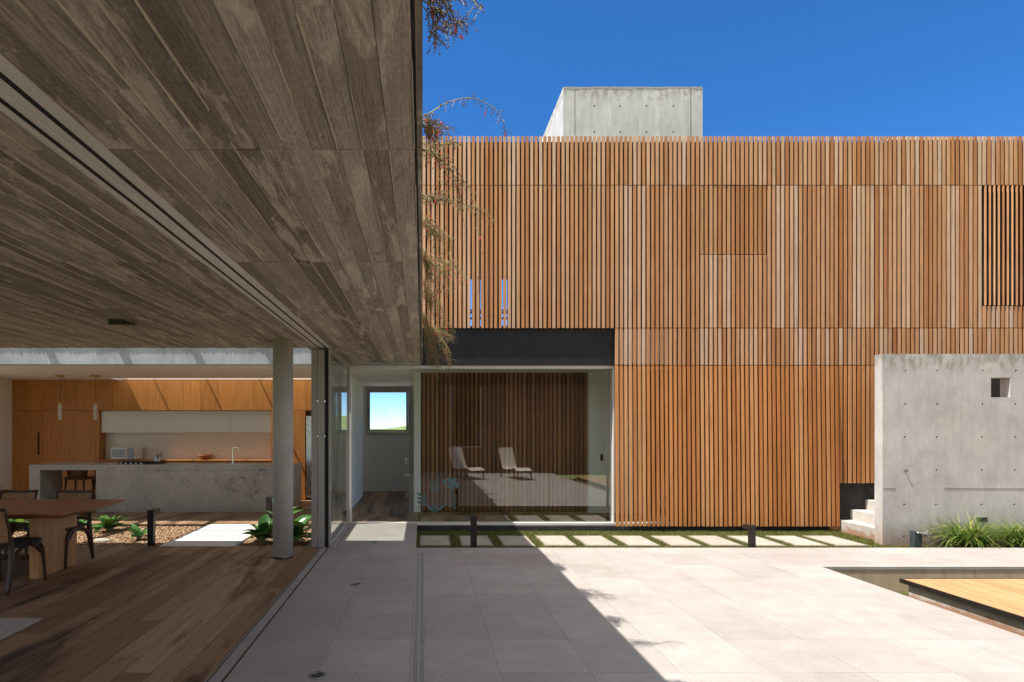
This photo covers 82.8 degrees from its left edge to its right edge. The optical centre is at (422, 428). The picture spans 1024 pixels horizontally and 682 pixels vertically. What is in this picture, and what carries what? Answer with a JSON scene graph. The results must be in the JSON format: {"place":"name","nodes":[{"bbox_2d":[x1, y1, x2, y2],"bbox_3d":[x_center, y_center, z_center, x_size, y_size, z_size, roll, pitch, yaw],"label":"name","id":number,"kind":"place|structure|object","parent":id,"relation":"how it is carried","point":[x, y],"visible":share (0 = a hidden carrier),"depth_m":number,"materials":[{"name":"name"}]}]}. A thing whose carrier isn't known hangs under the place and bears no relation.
{"place":"outdoors","nodes":[
{"label":"outdoors","id":0,"kind":"place"},
{"bbox_2d":[0,365,310,379],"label":"kitchen roof","id":1,"kind":"structure","parent":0,"point":[148,372],"depth_m":11.18,"materials":[{"name":"white concrete"}]},
{"bbox_2d":[55,375,64,419],"bbox_3d":[-7.410,-0.636,11.700,0.164,0.913,0.164,0,0,0],"label":"pendant lamp","id":2,"kind":"object","parent":1,"relation":"hanging from","point":[59,410],"visible":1,"depth_m":11.67,"materials":[{"name":"white metal"}]},
{"bbox_2d":[91,375,99,419],"bbox_3d":[-6.687,-0.636,11.700,0.164,0.913,0.164,0,0,0],"label":"pendant lamp","id":3,"kind":"object","parent":1,"relation":"hanging from","point":[95,410],"visible":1,"depth_m":11.68,"materials":[{"name":"white metal"}]},
{"bbox_2d":[12,526,310,545],"bbox_3d":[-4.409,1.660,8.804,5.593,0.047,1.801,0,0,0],"label":"gravel","id":4,"kind":"structure","parent":0,"point":[166,532],"depth_m":8.76,"materials":[{"name":"beige gravel"}]},
{"bbox_2d":[9,519,28,530],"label":"broadleaf plant","id":5,"kind":"object","parent":4,"relation":"on","point":[16,520],"visible":0.19,"depth_m":9.26,"materials":[{"name":"green plant"}]},
{"bbox_2d":[77,519,86,522],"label":"broadleaf plant","id":6,"kind":"object","parent":4,"relation":"on","point":[82,521],"visible":0.02,"depth_m":9.35,"materials":[{"name":"green plant"}]},
{"bbox_2d":[93,538,111,541],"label":"flat stone","id":7,"kind":"object","parent":4,"relation":"on","point":[102,540],"visible":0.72,"depth_m":8.37,"materials":[{"name":"white stone"}]},
{"bbox_2d":[92,514,129,531],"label":"broadleaf plant","id":8,"kind":"object","parent":4,"relation":"on","point":[107,523],"visible":0.98,"depth_m":9.17,"materials":[{"name":"green plant"}]},
{"bbox_2d":[128,524,146,540],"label":"broadleaf plant","id":9,"kind":"object","parent":4,"relation":"on","point":[137,531],"visible":0.88,"depth_m":8.49,"materials":[{"name":"green plant"}]},
{"bbox_2d":[147,508,159,545],"bbox_3d":[-3.800,1.407,8.095,0.086,0.535,0.221,0,0,0],"label":"bollard light","id":10,"kind":"object","parent":4,"relation":"on","point":[152,513],"visible":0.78,"depth_m":7.99,"materials":[{"name":"brown metal"}]},
{"bbox_2d":[160,538,245,545],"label":"garden slab","id":11,"kind":"structure","parent":4,"relation":"on","point":[206,541],"depth_m":8.15,"materials":[{"name":"white concrete"}]},
{"bbox_2d":[178,531,252,539],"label":"garden slab","id":12,"kind":"structure","parent":4,"relation":"on","point":[215,534],"depth_m":8.76,"materials":[{"name":"white concrete"}]},
{"bbox_2d":[195,524,257,530],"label":"garden slab","id":13,"kind":"structure","parent":4,"relation":"on","point":[225,527],"depth_m":9.38,"materials":[{"name":"white concrete"}]},
{"bbox_2d":[242,514,272,544],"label":"broadleaf plant","id":14,"kind":"object","parent":4,"relation":"on","point":[262,532],"visible":0.85,"depth_m":8.18,"materials":[{"name":"green plant"}]},
{"bbox_2d":[266,496,272,524],"bbox_3d":[-2.560,1.407,9.624,0.086,0.535,0.221,0,0,0],"label":"bollard light","id":15,"kind":"object","parent":4,"relation":"on","point":[269,503],"visible":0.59,"depth_m":9.52,"materials":[{"name":"brown metal"}]},
{"bbox_2d":[267,499,301,523],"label":"broadleaf plant","id":16,"kind":"object","parent":4,"relation":"on","point":[294,511],"visible":0.13,"depth_m":8.82,"materials":[{"name":"green plant"}]},
{"bbox_2d":[293,515,310,545],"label":"broadleaf plant","id":17,"kind":"object","parent":4,"relation":"on","point":[300,523],"visible":0.59,"depth_m":8.18,"materials":[{"name":"green plant"}]},
{"bbox_2d":[0,368,331,520],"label":"kitchen walls","id":18,"kind":"structure","parent":0,"point":[6,410],"depth_m":12.74,"materials":[{"name":"white paint"}]},
{"bbox_2d":[84,497,442,526],"bbox_3d":[-1.100,1.779,6.550,16.200,0.282,16.900,0,0,0],"label":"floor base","id":19,"kind":"object","parent":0,"point":[204,525],"depth_m":9.72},
{"bbox_2d":[205,525,342,681],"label":"floor track","id":20,"kind":"structure","parent":0,"point":[227,666],"depth_m":4.71,"materials":[{"name":"metal"}]},
{"bbox_2d":[311,350,337,546],"bbox_3d":[-1.478,0.275,8.755,0.081,2.690,1.890,0,0,0],"label":"sliding door","id":21,"kind":"structure","parent":20,"relation":"on","point":[314,448],"depth_m":7.81,"materials":[{"name":"beige metal"}]},
{"bbox_2d":[0,491,664,681],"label":"floor","id":22,"kind":"structure","parent":0,"point":[150,613],"depth_m":5.40,"materials":[{"name":"brown wood"}]},
{"bbox_2d":[0,489,38,554],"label":"dining chair","id":23,"kind":"object","parent":22,"relation":"on","point":[18,494],"visible":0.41,"depth_m":7.21,"materials":[{"name":"wood"}]},
{"bbox_2d":[0,618,42,640],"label":"woven rug","id":24,"kind":"object","parent":22,"relation":"on","point":[9,627],"visible":1,"depth_m":4.70,"materials":[{"name":"grey fabric"}]},
{"bbox_2d":[0,508,46,595],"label":"dining chair","id":25,"kind":"object","parent":22,"relation":"on","point":[9,543],"visible":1,"depth_m":5.60,"materials":[{"name":"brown wood"}]},
{"bbox_2d":[24,490,94,568],"bbox_3d":[-4.360,1.195,6.925,0.524,0.855,0.661,0,0,0],"label":"dining chair","id":26,"kind":"object","parent":22,"relation":"on","point":[74,494],"visible":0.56,"depth_m":7.11,"materials":[{"name":"wood"}]},
{"bbox_2d":[0,499,124,578],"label":"dining table","id":27,"kind":"object","parent":22,"relation":"on","point":[50,520],"visible":0.98,"depth_m":6.39,"materials":[{"name":"brown wood"}]},
{"bbox_2d":[64,470,94,498],"bbox_3d":[-7.120,1.221,11.871,0.446,0.801,0.428,0,0,0],"label":"bar stool","id":28,"kind":"object","parent":22,"relation":"on","point":[75,475],"visible":0.61,"depth_m":11.70,"materials":[{"name":"brown wood"}]},
{"bbox_2d":[93,470,95,498],"bbox_3d":[-6.618,1.221,11.991,0.446,0.801,0.428,0,0,-12],"label":"bar stool","id":29,"kind":"object","parent":22,"relation":"on","point":[94,479],"visible":0.11,"depth_m":11.79,"materials":[{"name":"brown wood"}]},
{"bbox_2d":[12,380,310,499],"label":"kitchen cabinets","id":30,"kind":"object","parent":22,"relation":"on","point":[180,421],"visible":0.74,"depth_m":12.94,"materials":[{"name":"brown wood"}]},
{"bbox_2d":[111,447,142,459],"bbox_3d":[-6.723,0.559,12.999,0.580,0.273,0.363,0,0,8],"label":"microwave","id":31,"kind":"object","parent":30,"relation":"on","point":[130,453],"visible":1,"depth_m":12.86,"materials":[{"name":"white metal"}]},
{"bbox_2d":[198,454,210,459],"bbox_3d":[-4.970,0.652,13.060,0.284,0.112,0.284,0,0,0],"label":"wooden bowl","id":32,"kind":"object","parent":30,"relation":"on","point":[204,456],"visible":1,"depth_m":12.98,"materials":[{"name":"brown wood"}]},
{"bbox_2d":[29,463,300,511],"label":"kitchen island","id":33,"kind":"structure","parent":22,"relation":"on","point":[205,487],"depth_m":11.10,"materials":[{"name":"grey concrete"}]},
{"bbox_2d":[119,461,164,463],"bbox_3d":[-5.620,0.683,11.485,0.840,0.042,0.470,0,0,0],"label":"cooktop","id":34,"kind":"object","parent":33,"relation":"on","point":[143,462],"visible":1,"depth_m":11.39,"materials":[{"name":"black paint"}]},
{"bbox_2d":[153,452,161,461],"bbox_3d":[-5.300,0.560,11.446,0.168,0.203,0.096,0,0,22],"label":"moka pot","id":35,"kind":"object","parent":34,"relation":"on","point":[157,454],"visible":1,"depth_m":11.42,"materials":[{"name":"silver metal"}]},
{"bbox_2d":[229,447,238,463],"bbox_3d":[-3.790,0.534,11.500,0.203,0.340,0.052,0,0,0],"label":"faucet","id":36,"kind":"object","parent":33,"relation":"on","point":[233,454],"visible":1,"depth_m":11.49,"materials":[{"name":"silver metal"}]},
{"bbox_2d":[273,339,292,559],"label":"concrete column","id":37,"kind":"structure","parent":22,"relation":"on","point":[282,449],"depth_m":7.09,"materials":[{"name":"grey concrete"}]},
{"bbox_2d":[0,0,422,362],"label":"concrete roof","id":38,"kind":"structure","parent":37,"relation":"on","point":[274,148],"depth_m":2.51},
{"bbox_2d":[108,319,136,324],"bbox_3d":[-3.112,-1.083,5.960,0.155,0.055,0.300,0,0,0],"label":"ceiling vent","id":39,"kind":"object","parent":38,"relation":"attached to","point":[117,322],"visible":1,"depth_m":5.81,"materials":[{"name":"brown metal"}]},
{"bbox_2d":[0,53,342,357],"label":"ceiling track","id":40,"kind":"structure","parent":38,"relation":"attached to","point":[30,106],"depth_m":2.52,"materials":[{"name":"white metal"}]},
{"bbox_2d":[317,350,343,546],"bbox_3d":[-1.360,0.275,8.755,0.152,2.690,1.890,0,0,0],"label":"sliding door","id":41,"kind":"structure","parent":40,"relation":"hanging from","point":[323,448],"depth_m":7.83,"materials":[{"name":"beige metal"}]},
{"bbox_2d":[329,347,351,546],"bbox_3d":[-1.244,0.256,8.780,0.077,2.728,1.960,0,0,0],"label":"sliding door","id":42,"kind":"structure","parent":40,"relation":"hanging from","point":[337,537],"depth_m":9.24,"materials":[{"name":"beige metal"}]},
{"bbox_2d":[423,312,454,379],"bbox_3d":[0.197,-1.124,7.741,0.542,0.958,0.614,0,0,-16],"label":"hanging plant","id":43,"kind":"object","parent":38,"relation":"attached to","point":[428,330],"visible":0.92,"depth_m":7.68,"materials":[{"name":"plant"}]},
{"bbox_2d":[423,215,455,267],"bbox_3d":[0.102,-1.439,4.441,0.349,0.412,0.347,0,0,0],"label":"hanging plant","id":44,"kind":"object","parent":38,"relation":"attached to","point":[428,223],"visible":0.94,"depth_m":4.44,"materials":[{"name":"plant"}]},
{"bbox_2d":[423,277,456,345],"bbox_3d":[0.152,-1.286,6.340,0.450,0.756,0.566,0,0,-20],"label":"hanging plant","id":45,"kind":"object","parent":38,"relation":"attached to","point":[428,299],"visible":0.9,"depth_m":6.27,"materials":[{"name":"green plant"}]},
{"bbox_2d":[423,113,458,147],"bbox_3d":[0.073,-1.547,3.009,0.229,0.179,0.184,0,0,-43],"label":"hanging plant","id":46,"kind":"object","parent":38,"relation":"hanging from","point":[429,126],"visible":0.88,"depth_m":2.98,"materials":[{"name":"green plant"}]},
{"bbox_2d":[423,248,469,300],"bbox_3d":[0.184,-1.381,5.244,0.512,0.461,0.493,0,0,0],"label":"hanging plant","id":47,"kind":"object","parent":38,"relation":"attached to","point":[428,261],"visible":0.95,"depth_m":5.20,"materials":[{"name":"plant"}]},
{"bbox_2d":[423,0,484,54],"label":"hanging plant","id":48,"kind":"object","parent":38,"relation":"attached to","point":[436,11],"visible":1,"depth_m":2.09,"materials":[{"name":"plant"}]},
{"bbox_2d":[423,134,485,293],"bbox_3d":[0.145,-1.216,3.242,0.433,0.905,0.194,0,0,0],"label":"hanging plant","id":49,"kind":"object","parent":38,"relation":"attached to","point":[429,151],"visible":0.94,"depth_m":3.25,"materials":[{"name":"green plant"}]},
{"bbox_2d":[423,186,494,224],"bbox_3d":[0.222,-1.514,3.951,0.586,0.246,0.219,0,0,0],"label":"hanging plant","id":50,"kind":"object","parent":38,"relation":"attached to","point":[433,199],"visible":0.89,"depth_m":3.93,"materials":[{"name":"green plant"}]},
{"bbox_2d":[423,91,511,136],"bbox_3d":[0.194,-1.594,2.919,0.530,0.207,0.106,0,0,0],"label":"hanging plant","id":51,"kind":"object","parent":38,"relation":"attached to","point":[505,133],"visible":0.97,"depth_m":2.92,"materials":[{"name":"plant"}]},
{"bbox_2d":[306,416,310,497],"bbox_3d":[-2.148,0.645,13.160,0.977,1.850,0.460,0,0,0],"label":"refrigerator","id":52,"kind":"object","parent":22,"relation":"on","point":[308,456],"visible":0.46,"depth_m":12.93,"materials":[{"name":"silver metal"}]},
{"bbox_2d":[344,374,362,510],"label":"hall wall","id":53,"kind":"structure","parent":0,"point":[357,440],"depth_m":12.38,"materials":[{"name":"white paint"}]},
{"bbox_2d":[370,426,405,429],"bbox_3d":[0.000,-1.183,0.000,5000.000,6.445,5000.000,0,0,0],"label":"ground","id":54,"kind":"structure","parent":0,"point":[400,428],"depth_m":91.70,"materials":[{"name":"green plant"}]},
{"bbox_2d":[0,136,1023,530],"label":"slatted house","id":55,"kind":"structure","parent":54,"relation":"on","point":[770,298],"depth_m":9.65,"materials":[{"name":"brown wood"}]},
{"bbox_2d":[349,365,673,524],"bbox_3d":[1.525,0.287,9.860,5.550,2.734,0.160,0,0,0],"label":"glass front","id":56,"kind":"object","parent":55,"relation":"attached to","point":[453,483],"visible":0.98,"depth_m":9.80,"materials":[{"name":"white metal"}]},
{"bbox_2d":[363,387,413,490],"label":"hall back wall","id":57,"kind":"structure","parent":0,"point":[386,467],"depth_m":14.80,"materials":[{"name":"grey paint"}]},
{"bbox_2d":[366,388,409,433],"bbox_3d":[-0.895,-0.450,14.800,1.148,1.178,0.120,0,0,0],"label":"hall window","id":58,"kind":"structure","parent":57,"relation":"attached to","point":[387,390],"depth_m":14.77,"materials":[{"name":"beige metal"}]},
{"bbox_2d":[414,373,420,511],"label":"hall pier","id":59,"kind":"structure","parent":0,"point":[417,435],"depth_m":11.10,"materials":[{"name":"white paint"}]},
{"bbox_2d":[349,368,654,386],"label":"hall ceiling","id":60,"kind":"structure","parent":0,"point":[385,377],"depth_m":11.09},
{"bbox_2d":[421,373,586,511],"bbox_3d":[1.582,0.263,11.194,3.236,2.715,0.132,0,0,0],"label":"slatted partition","id":61,"kind":"object","parent":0,"point":[503,442],"visible":0.96,"depth_m":11.13,"materials":[{"name":"brown wood"}]},
{"bbox_2d":[587,372,645,512],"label":"corridor wall","id":62,"kind":"structure","parent":0,"point":[598,442],"depth_m":11.02,"materials":[{"name":"white paint"}]},
{"bbox_2d":[542,87,702,141],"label":"water tank tower","id":63,"kind":"structure","parent":0,"point":[627,111],"depth_m":11.50,"materials":[{"name":"concrete"}]},
{"bbox_2d":[227,523,1023,681],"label":"paving","id":64,"kind":"structure","parent":0,"point":[681,614],"depth_m":4.86,"materials":[{"name":"stone"}]},
{"bbox_2d":[309,671,325,679],"bbox_3d":[-0.690,1.615,3.750,0.112,0.009,0.112,0,0,0],"label":"floor light","id":65,"kind":"object","parent":64,"relation":"on","point":[315,675],"visible":1,"depth_m":3.75,"materials":[{"name":"grey metal"}]},
{"bbox_2d":[351,582,361,585],"bbox_3d":[-0.690,1.615,5.940,0.112,0.009,0.112,0,0,0],"label":"floor light","id":66,"kind":"object","parent":64,"relation":"on","point":[356,584],"visible":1,"depth_m":5.93,"materials":[{"name":"grey metal"}]},
{"bbox_2d":[370,0,1023,428],"label":"sky","id":67,"kind":"structure","parent":0,"point":[766,68],"materials":[{"name":"blue"}]},
{"bbox_2d":[416,530,1006,547],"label":"lawn ground","id":68,"kind":"structure","parent":0,"point":[634,535],"depth_m":9.14,"materials":[{"name":"green plant"}]},
{"bbox_2d":[419,535,450,546],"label":"stepping stone","id":69,"kind":"object","parent":68,"relation":"on","point":[434,540],"visible":0.85,"depth_m":8.78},
{"bbox_2d":[469,514,476,547],"bbox_3d":[0.700,1.472,7.934,0.086,0.535,0.221,0,0,0],"label":"bollard light","id":70,"kind":"object","parent":68,"relation":"on","point":[473,529],"visible":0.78,"depth_m":7.83,"materials":[{"name":"brown metal"}]},
{"bbox_2d":[458,535,492,546],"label":"stepping stone","id":71,"kind":"object","parent":68,"relation":"on","point":[483,540],"visible":0.71,"depth_m":8.78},
{"bbox_2d":[497,536,534,546],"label":"stepping stone","id":72,"kind":"object","parent":68,"relation":"on","point":[518,541],"visible":0.72,"depth_m":8.71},
{"bbox_2d":[535,535,576,546],"bbox_3d":[2.038,1.738,8.812,0.470,0.040,0.780,0,0,0],"label":"stepping stone","id":73,"kind":"object","parent":68,"relation":"on","point":[554,540],"visible":0.72,"depth_m":8.78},
{"bbox_2d":[573,536,617,546],"bbox_3d":[2.638,1.738,8.802,0.470,0.040,0.780,0,0,0],"label":"stepping stone","id":74,"kind":"object","parent":68,"relation":"on","point":[597,541],"visible":0.74,"depth_m":8.71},
{"bbox_2d":[611,536,659,546],"bbox_3d":[3.263,1.738,8.804,0.470,0.040,0.780,0,0,0],"label":"stepping stone","id":75,"kind":"object","parent":68,"relation":"on","point":[633,541],"visible":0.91,"depth_m":8.71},
{"bbox_2d":[651,536,702,546],"bbox_3d":[3.884,1.738,8.801,0.470,0.040,0.780,0,0,0],"label":"stepping stone","id":76,"kind":"object","parent":68,"relation":"on","point":[675,541],"visible":0.84,"depth_m":8.71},
{"bbox_2d":[687,535,742,546],"bbox_3d":[4.484,1.738,8.813,0.470,0.040,0.780,0,0,0],"label":"stepping stone","id":77,"kind":"object","parent":68,"relation":"on","point":[713,540],"visible":0.78,"depth_m":8.78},
{"bbox_2d":[743,524,755,547],"bbox_3d":[4.521,1.537,7.923,0.086,0.412,0.155,2,-3,-6],"label":"bollard light","id":78,"kind":"object","parent":68,"relation":"on","point":[751,535],"visible":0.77,"depth_m":7.85,"materials":[{"name":"brown metal"}]},
{"bbox_2d":[726,536,785,546],"bbox_3d":[5.108,1.738,8.802,0.470,0.040,0.780,0,0,0],"label":"stepping stone","id":79,"kind":"object","parent":68,"relation":"on","point":[760,542],"visible":0.46,"depth_m":8.71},
{"bbox_2d":[766,536,827,546],"bbox_3d":[5.729,1.738,8.806,0.470,0.040,0.780,0,0,0],"label":"stepping stone","id":80,"kind":"object","parent":68,"relation":"on","point":[797,541],"visible":0.73,"depth_m":8.71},
{"bbox_2d":[829,525,839,530],"bbox_3d":[6.950,1.680,9.660,0.196,0.110,0.085,0,0,0],"label":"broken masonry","id":81,"kind":"object","parent":68,"relation":"on","point":[834,528],"visible":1,"depth_m":9.63,"materials":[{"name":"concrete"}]},
{"bbox_2d":[804,536,868,546],"bbox_3d":[6.333,1.738,8.808,0.470,0.040,0.780,0,0,0],"label":"stepping stone","id":82,"kind":"object","parent":68,"relation":"on","point":[836,541],"visible":0.74,"depth_m":8.71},
{"bbox_2d":[910,530,929,547],"bbox_3d":[7.210,1.614,8.305,0.188,0.292,0.150,0,0,0],"label":"garden tap","id":83,"kind":"object","parent":68,"relation":"on","point":[915,539],"visible":0.85,"depth_m":8.28,"materials":[{"name":"metal"}]},
{"bbox_2d":[894,591,908,595],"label":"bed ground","id":84,"kind":"structure","parent":0,"point":[903,592],"depth_m":6.67,"materials":[{"name":"green plant"}]},
{"bbox_2d":[833,570,1023,590],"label":"retaining wall","id":85,"kind":"structure","parent":84,"relation":"on","point":[887,579],"depth_m":6.72,"materials":[{"name":"concrete"}]},
{"bbox_2d":[899,578,1023,635],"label":"timber deck","id":86,"kind":"structure","parent":84,"relation":"on","point":[997,602],"depth_m":5.62,"materials":[{"name":"brown wood"}]},
{"bbox_2d":[875,354,1023,545],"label":"concrete wall","id":87,"kind":"structure","parent":0,"point":[949,435],"depth_m":8.48,"materials":[{"name":"grey concrete"}]},
{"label":"soil","id":88,"kind":"structure","parent":0,"visible":0},
{"bbox_2d":[838,499,874,539],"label":"concrete steps","id":89,"kind":"structure","parent":88,"relation":"on","point":[860,522],"depth_m":9.41,"materials":[{"name":"white concrete"}]},
{"bbox_2d":[918,510,1022,548],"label":"grass tuft","id":90,"kind":"object","parent":88,"relation":"on","point":[959,537],"visible":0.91,"depth_m":8.13,"materials":[{"name":"green plant"}]},
{"bbox_2d":[980,514,1023,547],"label":"grass tuft","id":91,"kind":"object","parent":88,"relation":"on","point":[1012,533],"visible":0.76,"depth_m":8.15,"materials":[{"name":"green plant"}]},
{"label":"drain bed","id":92,"kind":"structure","parent":0,"visible":0},
{"bbox_2d":[412,554,424,681],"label":"drain channel","id":93,"kind":"object","parent":92,"relation":"on","point":[418,665],"visible":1,"depth_m":4.66,"materials":[{"name":"grey metal"}]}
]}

